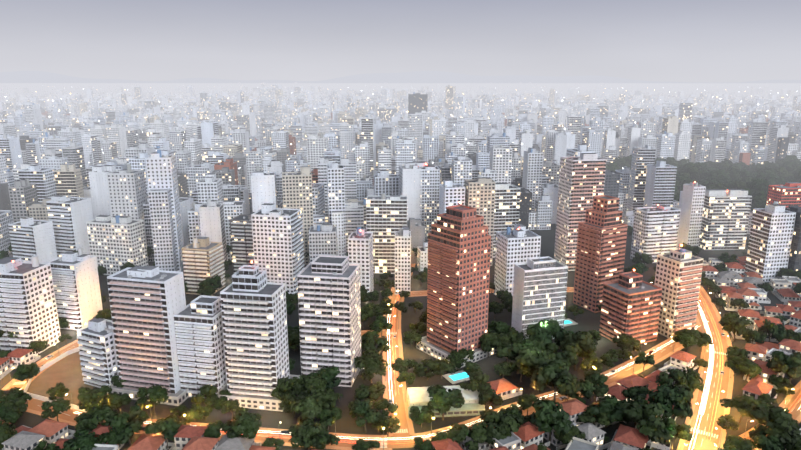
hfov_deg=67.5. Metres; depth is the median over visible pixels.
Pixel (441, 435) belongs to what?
tree
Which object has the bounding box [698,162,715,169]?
tree
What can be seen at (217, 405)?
tree
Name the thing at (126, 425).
tree
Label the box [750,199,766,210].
tree
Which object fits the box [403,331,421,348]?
tree
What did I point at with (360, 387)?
tree
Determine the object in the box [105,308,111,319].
tree
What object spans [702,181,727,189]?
tree
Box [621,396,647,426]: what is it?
tree
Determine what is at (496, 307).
tree
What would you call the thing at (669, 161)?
tree
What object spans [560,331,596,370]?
tree
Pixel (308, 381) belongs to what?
tree
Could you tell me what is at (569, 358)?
tree
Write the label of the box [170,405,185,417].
tree
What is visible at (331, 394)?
tree
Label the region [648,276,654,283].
tree
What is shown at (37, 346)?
tree
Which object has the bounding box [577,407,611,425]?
tree
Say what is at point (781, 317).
tree
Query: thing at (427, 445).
tree
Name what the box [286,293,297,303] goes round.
tree
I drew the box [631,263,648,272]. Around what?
tree
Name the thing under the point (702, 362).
tree
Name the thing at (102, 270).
tree
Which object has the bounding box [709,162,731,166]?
tree
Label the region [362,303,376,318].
tree
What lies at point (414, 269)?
tree
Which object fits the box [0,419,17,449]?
tree
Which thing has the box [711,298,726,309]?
tree
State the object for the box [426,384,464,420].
tree
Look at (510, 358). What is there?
tree
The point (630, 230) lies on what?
tree
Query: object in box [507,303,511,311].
tree
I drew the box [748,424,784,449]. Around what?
tree
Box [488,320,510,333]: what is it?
tree
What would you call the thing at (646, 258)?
tree
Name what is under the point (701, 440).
roads
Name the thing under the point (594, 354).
tree
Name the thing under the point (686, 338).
tree
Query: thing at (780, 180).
tree
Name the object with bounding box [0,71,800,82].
hills
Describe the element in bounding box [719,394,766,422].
tree
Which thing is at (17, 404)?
tree
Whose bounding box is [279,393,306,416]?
tree
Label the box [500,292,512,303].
tree
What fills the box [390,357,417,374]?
tree
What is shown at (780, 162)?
tree
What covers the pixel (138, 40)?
sky
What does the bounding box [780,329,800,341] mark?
tree
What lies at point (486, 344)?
tree
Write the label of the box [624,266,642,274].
tree
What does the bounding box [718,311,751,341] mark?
tree
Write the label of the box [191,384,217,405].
tree
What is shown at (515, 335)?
tree
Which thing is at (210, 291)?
tree
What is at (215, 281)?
tree
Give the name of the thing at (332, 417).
tree
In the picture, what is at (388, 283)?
tree
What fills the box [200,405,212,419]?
tree
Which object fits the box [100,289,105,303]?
tree
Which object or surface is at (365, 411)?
tree
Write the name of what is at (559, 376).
tree
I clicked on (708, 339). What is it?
tree
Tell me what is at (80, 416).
tree
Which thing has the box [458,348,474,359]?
tree
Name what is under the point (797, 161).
tree
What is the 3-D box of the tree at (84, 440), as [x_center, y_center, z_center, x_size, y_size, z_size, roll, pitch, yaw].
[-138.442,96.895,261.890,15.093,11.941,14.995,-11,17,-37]
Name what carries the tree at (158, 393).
on the ground
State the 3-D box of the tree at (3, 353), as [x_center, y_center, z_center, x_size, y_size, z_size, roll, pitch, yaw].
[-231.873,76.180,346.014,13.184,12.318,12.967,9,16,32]
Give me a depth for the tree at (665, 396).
278.86 m
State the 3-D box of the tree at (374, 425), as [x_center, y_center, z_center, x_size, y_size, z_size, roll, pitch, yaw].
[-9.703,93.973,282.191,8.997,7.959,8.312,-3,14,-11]
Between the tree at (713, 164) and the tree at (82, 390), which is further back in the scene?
the tree at (713, 164)
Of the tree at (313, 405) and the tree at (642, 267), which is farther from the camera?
the tree at (642, 267)
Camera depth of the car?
280.90 m
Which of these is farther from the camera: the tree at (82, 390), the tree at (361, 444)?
the tree at (82, 390)
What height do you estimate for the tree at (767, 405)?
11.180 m
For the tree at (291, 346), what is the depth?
359.54 m
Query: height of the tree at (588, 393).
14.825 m
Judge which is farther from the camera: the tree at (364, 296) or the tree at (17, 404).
the tree at (364, 296)
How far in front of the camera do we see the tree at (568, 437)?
266.66 m
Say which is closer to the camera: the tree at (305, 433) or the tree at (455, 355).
the tree at (305, 433)
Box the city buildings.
[0,82,800,411]
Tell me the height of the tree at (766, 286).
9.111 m
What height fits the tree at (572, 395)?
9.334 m
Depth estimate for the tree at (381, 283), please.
473.59 m
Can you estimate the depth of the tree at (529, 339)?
350.39 m
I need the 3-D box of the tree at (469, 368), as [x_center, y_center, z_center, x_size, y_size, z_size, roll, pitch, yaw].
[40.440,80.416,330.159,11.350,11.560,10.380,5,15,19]
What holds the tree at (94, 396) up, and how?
on the ground
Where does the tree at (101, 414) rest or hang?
on the ground
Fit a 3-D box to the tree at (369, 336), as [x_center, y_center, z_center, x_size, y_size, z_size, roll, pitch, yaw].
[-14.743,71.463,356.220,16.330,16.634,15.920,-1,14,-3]
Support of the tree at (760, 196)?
on the ground
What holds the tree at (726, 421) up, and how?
on the ground
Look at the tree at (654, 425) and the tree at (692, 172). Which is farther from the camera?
the tree at (692, 172)
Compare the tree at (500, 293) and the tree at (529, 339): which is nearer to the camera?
the tree at (529, 339)
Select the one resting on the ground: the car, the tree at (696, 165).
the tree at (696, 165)
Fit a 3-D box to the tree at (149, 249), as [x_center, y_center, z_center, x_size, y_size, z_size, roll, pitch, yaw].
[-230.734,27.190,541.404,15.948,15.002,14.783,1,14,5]
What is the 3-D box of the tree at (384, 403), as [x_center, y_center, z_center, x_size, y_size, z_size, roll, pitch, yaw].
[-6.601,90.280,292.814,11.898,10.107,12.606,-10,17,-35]
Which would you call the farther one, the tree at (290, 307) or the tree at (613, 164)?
the tree at (613, 164)
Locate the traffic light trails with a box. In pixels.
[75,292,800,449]
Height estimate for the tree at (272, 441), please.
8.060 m
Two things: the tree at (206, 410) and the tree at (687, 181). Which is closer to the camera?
the tree at (206, 410)
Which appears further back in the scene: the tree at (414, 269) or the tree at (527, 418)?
the tree at (414, 269)
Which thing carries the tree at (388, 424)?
on the ground
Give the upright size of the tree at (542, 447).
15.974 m
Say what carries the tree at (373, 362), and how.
on the ground
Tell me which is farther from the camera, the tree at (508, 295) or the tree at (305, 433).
the tree at (508, 295)
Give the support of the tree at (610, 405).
on the ground
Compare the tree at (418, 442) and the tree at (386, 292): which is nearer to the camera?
the tree at (418, 442)
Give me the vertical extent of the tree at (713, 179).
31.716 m
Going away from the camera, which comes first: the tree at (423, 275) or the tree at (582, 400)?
the tree at (582, 400)
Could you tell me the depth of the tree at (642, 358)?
338.69 m
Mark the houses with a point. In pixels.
(530, 436)
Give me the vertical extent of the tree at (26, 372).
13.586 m
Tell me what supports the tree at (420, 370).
on the ground
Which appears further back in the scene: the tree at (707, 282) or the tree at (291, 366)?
the tree at (707, 282)
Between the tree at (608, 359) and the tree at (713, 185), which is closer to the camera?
the tree at (608, 359)
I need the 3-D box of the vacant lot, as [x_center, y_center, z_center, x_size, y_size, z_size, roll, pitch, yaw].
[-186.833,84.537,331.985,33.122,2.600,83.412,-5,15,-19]
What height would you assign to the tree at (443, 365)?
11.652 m
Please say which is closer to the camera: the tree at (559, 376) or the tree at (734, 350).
the tree at (559, 376)
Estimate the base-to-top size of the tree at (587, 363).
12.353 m
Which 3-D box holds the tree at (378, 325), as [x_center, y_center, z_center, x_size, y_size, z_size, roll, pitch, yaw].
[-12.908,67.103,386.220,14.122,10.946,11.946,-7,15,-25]
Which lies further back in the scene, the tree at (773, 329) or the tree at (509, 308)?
the tree at (509, 308)
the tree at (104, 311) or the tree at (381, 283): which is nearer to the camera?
the tree at (104, 311)
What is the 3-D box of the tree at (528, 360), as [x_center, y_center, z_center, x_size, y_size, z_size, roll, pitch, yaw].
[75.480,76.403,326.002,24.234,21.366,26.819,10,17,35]
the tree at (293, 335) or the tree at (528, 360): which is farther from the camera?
the tree at (293, 335)
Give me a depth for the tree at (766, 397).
298.12 m
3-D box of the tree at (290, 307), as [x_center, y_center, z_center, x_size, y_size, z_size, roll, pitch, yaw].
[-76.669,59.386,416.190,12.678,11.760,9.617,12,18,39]
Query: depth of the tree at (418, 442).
263.37 m
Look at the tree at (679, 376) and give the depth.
304.78 m
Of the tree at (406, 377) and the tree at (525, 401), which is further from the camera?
the tree at (406, 377)
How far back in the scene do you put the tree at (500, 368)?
328.43 m
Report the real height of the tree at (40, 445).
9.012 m
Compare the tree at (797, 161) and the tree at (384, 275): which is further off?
the tree at (797, 161)
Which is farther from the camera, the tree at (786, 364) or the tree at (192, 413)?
the tree at (786, 364)
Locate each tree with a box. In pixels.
[0,250,9,258]
[0,329,19,337]
[0,348,9,357]
[0,386,28,401]
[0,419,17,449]
[1,410,22,424]
[3,394,31,416]
[12,362,40,382]
[26,340,47,355]
[32,440,59,449]
[40,398,70,420]
[46,382,68,400]
[58,317,69,328]
[58,334,71,344]
[63,429,101,449]
[74,412,98,427]
[75,420,97,433]
[77,385,111,409]
[77,386,92,399]
[78,403,118,426]
[93,313,106,318]
[97,266,106,275]
[97,308,108,318]
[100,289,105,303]
[100,426,125,444]
[104,392,130,412]
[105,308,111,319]
[110,404,148,445]
[111,375,126,387]
[120,261,136,270]
[135,385,168,414]
[143,414,179,449]
[147,247,153,256]
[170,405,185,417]
[181,403,202,422]
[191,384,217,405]
[196,286,216,295]
[199,274,221,295]
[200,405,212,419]
[203,420,224,437]
[213,396,227,409]
[219,389,233,397]
[221,400,239,418]
[223,406,261,438]
[224,261,228,269]
[226,244,231,252]
[262,437,284,449]
[270,377,302,400]
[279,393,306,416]
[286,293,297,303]
[286,301,295,317]
[287,328,299,350]
[288,341,296,349]
[288,418,327,449]
[289,358,295,370]
[291,386,335,424]
[293,375,326,395]
[308,372,327,375]
[313,432,339,449]
[317,366,340,389]
[318,406,341,432]
[324,388,339,403]
[348,398,372,417]
[351,400,381,432]
[351,439,379,449]
[354,348,387,382]
[354,388,378,401]
[355,384,369,392]
[360,288,369,301]
[361,306,373,328]
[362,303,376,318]
[362,330,388,350]
[367,290,378,302]
[368,320,392,337]
[368,381,385,401]
[372,306,391,316]
[372,420,379,432]
[373,398,397,415]
[375,279,385,288]
[376,301,393,314]
[376,315,386,321]
[376,345,389,352]
[376,416,400,436]
[380,272,393,279]
[381,288,392,296]
[381,296,391,301]
[383,279,396,288]
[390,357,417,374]
[393,302,407,314]
[396,371,415,389]
[398,290,409,299]
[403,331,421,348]
[408,300,422,312]
[409,321,426,334]
[409,405,434,427]
[411,267,417,272]
[413,271,427,282]
[413,359,437,380]
[413,436,429,449]
[418,308,426,323]
[420,436,435,449]
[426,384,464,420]
[433,358,455,378]
[434,432,458,442]
[446,423,486,449]
[447,350,461,360]
[451,358,466,369]
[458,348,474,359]
[459,371,490,393]
[463,361,482,375]
[468,410,522,444]
[478,388,503,409]
[479,333,501,356]
[488,301,504,318]
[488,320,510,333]
[489,282,494,292]
[489,332,511,346]
[494,361,511,377]
[496,289,507,299]
[496,339,532,373]
[496,344,516,362]
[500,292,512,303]
[500,404,524,424]
[503,297,512,313]
[506,361,531,381]
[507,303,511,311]
[507,327,524,343]
[514,345,555,374]
[517,394,537,415]
[523,416,536,426]
[524,337,545,348]
[525,319,567,344]
[530,359,580,404]
[530,397,572,443]
[532,338,558,352]
[536,442,547,449]
[553,425,585,443]
[554,331,574,346]
[554,349,578,366]
[557,391,578,400]
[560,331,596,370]
[567,305,583,319]
[573,396,585,403]
[575,379,594,398]
[576,370,608,400]
[577,352,596,357]
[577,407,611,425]
[579,355,601,372]
[587,395,630,427]
[588,329,600,344]
[600,353,617,369]
[606,162,619,168]
[606,165,616,171]
[606,349,618,357]
[612,333,627,343]
[614,153,631,166]
[616,335,640,351]
[617,349,632,362]
[620,401,672,444]
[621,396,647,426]
[622,385,649,400]
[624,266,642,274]
[627,225,632,237]
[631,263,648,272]
[632,252,651,263]
[634,351,654,370]
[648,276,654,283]
[648,382,693,418]
[655,368,688,388]
[662,418,692,448]
[666,159,680,164]
[671,163,683,169]
[673,328,708,352]
[673,366,703,392]
[674,193,679,201]
[675,158,688,164]
[676,173,690,184]
[679,179,706,190]
[680,166,699,179]
[680,243,701,254]
[681,162,707,175]
[692,359,708,368]
[696,336,712,351]
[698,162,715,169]
[700,176,722,184]
[700,277,715,291]
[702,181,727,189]
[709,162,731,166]
[709,284,721,296]
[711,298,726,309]
[713,163,738,169]
[714,264,727,271]
[716,414,738,431]
[717,158,732,164]
[718,252,737,260]
[718,258,738,267]
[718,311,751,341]
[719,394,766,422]
[720,445,738,449]
[723,435,753,449]
[724,355,740,375]
[725,345,748,357]
[726,180,746,188]
[730,298,749,308]
[731,357,761,383]
[733,162,750,169]
[742,327,766,343]
[743,187,767,203]
[745,404,800,444]
[746,178,768,194]
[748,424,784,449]
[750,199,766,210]
[751,164,763,170]
[754,397,769,409]
[758,282,772,291]
[758,318,787,341]
[758,393,777,407]
[760,161,776,168]
[765,351,800,383]
[767,374,789,387]
[773,315,787,321]
[775,155,798,161]
[775,158,793,164]
[775,176,787,184]
[776,268,795,276]
[776,383,794,397]
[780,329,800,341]
[784,418,800,431]
[786,443,800,449]
[792,159,800,166]
[792,271,800,278]
[793,170,800,182]
[794,282,800,293]
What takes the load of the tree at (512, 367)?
on the ground
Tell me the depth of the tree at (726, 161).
987.79 m
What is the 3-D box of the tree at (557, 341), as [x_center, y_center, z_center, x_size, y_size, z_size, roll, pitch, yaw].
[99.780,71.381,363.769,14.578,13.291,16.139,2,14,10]
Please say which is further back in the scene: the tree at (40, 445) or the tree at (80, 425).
the tree at (80, 425)
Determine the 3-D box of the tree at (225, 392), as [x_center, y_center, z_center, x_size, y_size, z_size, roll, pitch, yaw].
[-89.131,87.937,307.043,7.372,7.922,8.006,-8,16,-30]
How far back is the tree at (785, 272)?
485.81 m
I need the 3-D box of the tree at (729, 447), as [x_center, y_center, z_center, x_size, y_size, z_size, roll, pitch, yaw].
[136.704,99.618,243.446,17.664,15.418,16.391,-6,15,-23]
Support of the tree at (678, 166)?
on the ground
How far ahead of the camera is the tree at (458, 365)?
340.18 m
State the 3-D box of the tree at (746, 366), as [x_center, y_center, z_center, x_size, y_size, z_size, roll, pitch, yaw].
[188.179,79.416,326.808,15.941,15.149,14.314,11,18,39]
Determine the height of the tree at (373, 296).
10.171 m
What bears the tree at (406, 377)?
on the ground
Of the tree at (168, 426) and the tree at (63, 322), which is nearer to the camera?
the tree at (168, 426)
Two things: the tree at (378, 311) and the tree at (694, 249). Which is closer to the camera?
the tree at (378, 311)
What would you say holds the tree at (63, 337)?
on the ground
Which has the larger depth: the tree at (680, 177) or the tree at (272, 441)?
the tree at (680, 177)
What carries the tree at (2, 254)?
on the ground
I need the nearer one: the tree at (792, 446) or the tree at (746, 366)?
the tree at (792, 446)
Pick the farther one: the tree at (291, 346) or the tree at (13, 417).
the tree at (291, 346)
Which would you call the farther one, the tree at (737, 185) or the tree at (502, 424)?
the tree at (737, 185)
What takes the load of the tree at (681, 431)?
on the ground
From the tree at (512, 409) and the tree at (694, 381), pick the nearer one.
the tree at (512, 409)
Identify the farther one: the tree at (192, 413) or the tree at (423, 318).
the tree at (423, 318)
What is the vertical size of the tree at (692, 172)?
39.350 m
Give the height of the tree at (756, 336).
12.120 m
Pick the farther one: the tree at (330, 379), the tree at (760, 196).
the tree at (760, 196)
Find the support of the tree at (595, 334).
on the ground
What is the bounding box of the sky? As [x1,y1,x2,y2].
[0,0,800,81]
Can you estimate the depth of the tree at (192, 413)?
286.92 m
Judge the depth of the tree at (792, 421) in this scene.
272.44 m
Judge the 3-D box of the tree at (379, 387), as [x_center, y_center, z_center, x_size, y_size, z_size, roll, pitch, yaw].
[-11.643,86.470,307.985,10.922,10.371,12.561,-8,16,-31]
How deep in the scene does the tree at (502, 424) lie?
264.77 m
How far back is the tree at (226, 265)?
510.72 m
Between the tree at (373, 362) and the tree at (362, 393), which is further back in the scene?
the tree at (373, 362)
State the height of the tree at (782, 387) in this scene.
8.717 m
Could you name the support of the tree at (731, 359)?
on the ground
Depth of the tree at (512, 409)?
279.20 m
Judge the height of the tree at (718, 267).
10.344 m
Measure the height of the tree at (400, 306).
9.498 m
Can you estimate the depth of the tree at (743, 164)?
996.97 m
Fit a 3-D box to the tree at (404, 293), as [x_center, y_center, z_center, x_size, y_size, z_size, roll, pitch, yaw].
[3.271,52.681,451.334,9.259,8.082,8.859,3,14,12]
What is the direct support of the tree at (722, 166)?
on the ground
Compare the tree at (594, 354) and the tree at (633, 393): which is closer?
the tree at (633, 393)
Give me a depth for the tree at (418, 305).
424.74 m
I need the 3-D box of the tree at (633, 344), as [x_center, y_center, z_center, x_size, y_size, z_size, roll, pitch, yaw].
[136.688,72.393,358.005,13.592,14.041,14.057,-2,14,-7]
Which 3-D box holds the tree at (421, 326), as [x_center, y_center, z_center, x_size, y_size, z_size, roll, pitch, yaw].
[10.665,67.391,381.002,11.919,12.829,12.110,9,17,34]
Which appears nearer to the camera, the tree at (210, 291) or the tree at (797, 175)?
the tree at (210, 291)
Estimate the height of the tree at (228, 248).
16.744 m
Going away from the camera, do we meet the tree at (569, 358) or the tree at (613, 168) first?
the tree at (569, 358)
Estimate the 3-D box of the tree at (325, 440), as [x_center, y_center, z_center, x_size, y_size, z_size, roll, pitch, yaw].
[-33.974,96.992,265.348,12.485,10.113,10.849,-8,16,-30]
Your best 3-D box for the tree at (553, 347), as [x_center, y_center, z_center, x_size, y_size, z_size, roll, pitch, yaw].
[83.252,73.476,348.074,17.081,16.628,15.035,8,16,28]
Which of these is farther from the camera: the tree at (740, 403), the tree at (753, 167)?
the tree at (753, 167)
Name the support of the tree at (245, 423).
on the ground
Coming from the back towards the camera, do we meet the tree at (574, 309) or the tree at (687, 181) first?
the tree at (687, 181)
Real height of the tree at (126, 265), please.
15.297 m
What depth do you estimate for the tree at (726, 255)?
518.19 m
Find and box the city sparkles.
[6,83,796,221]
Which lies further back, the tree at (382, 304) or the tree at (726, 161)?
the tree at (726, 161)
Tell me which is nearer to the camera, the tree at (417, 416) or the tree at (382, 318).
the tree at (417, 416)
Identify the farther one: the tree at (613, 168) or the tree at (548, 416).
the tree at (613, 168)
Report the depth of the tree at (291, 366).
334.80 m
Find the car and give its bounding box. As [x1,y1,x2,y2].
[280,430,288,434]
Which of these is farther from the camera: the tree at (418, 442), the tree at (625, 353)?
the tree at (625, 353)
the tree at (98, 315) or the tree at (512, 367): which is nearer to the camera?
the tree at (512, 367)
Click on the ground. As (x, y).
(586, 321)
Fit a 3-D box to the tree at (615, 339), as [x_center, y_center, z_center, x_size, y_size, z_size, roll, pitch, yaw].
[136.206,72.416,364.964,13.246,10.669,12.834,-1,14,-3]
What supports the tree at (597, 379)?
on the ground
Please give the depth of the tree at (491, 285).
462.59 m
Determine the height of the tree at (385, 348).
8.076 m
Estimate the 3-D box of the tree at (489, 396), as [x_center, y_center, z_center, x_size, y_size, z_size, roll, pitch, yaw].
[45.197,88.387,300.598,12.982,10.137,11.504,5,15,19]
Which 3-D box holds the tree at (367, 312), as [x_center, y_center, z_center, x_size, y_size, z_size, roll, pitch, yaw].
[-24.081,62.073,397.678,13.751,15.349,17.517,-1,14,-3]
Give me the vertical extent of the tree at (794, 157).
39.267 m
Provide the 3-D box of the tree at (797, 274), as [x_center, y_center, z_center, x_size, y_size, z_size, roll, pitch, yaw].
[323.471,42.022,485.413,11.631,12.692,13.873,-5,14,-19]
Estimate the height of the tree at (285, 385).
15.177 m
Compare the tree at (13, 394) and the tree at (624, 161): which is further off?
the tree at (624, 161)
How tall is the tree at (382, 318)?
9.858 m
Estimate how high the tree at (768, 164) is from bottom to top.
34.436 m
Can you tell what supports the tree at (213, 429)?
on the ground
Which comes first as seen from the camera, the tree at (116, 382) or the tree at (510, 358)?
the tree at (116, 382)
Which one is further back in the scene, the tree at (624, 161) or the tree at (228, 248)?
the tree at (624, 161)
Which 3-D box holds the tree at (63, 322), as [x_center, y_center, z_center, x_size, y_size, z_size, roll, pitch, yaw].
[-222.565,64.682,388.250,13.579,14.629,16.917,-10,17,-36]
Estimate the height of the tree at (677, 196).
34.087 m
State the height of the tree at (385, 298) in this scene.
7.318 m
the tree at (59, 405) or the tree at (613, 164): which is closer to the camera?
the tree at (59, 405)
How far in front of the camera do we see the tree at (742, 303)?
426.20 m
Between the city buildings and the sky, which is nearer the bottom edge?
the city buildings
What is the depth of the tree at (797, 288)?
444.64 m
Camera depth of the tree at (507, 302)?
421.40 m
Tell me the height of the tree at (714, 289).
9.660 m
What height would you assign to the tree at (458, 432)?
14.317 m
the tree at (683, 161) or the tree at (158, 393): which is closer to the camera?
the tree at (158, 393)
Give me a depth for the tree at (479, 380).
308.11 m
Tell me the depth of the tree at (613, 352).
349.50 m
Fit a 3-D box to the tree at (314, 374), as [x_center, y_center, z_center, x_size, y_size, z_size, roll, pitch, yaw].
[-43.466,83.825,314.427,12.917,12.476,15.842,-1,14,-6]
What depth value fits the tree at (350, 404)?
287.64 m
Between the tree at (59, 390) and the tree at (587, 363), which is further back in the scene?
the tree at (587, 363)
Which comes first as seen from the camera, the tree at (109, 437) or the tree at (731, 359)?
the tree at (109, 437)
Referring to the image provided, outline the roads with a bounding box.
[1,264,800,449]
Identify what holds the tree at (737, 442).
on the ground
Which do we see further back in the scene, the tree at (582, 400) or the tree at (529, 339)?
the tree at (529, 339)
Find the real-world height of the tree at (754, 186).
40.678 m
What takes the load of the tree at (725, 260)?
on the ground
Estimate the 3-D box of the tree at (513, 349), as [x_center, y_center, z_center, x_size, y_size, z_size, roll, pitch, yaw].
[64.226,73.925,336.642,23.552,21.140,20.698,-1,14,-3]
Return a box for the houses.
[0,256,800,449]
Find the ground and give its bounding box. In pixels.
[0,83,800,449]
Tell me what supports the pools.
on the ground
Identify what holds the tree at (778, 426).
on the ground
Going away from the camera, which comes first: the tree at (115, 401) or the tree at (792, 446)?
the tree at (792, 446)
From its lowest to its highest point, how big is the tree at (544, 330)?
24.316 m
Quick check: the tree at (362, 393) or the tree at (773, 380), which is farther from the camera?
the tree at (773, 380)
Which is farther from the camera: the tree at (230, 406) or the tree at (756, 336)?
the tree at (756, 336)
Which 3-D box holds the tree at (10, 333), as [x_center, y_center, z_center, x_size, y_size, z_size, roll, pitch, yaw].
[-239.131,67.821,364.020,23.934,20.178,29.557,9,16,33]
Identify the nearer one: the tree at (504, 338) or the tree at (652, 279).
the tree at (504, 338)
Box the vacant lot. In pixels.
[24,347,92,411]
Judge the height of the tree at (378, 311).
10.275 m
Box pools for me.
[442,318,577,383]

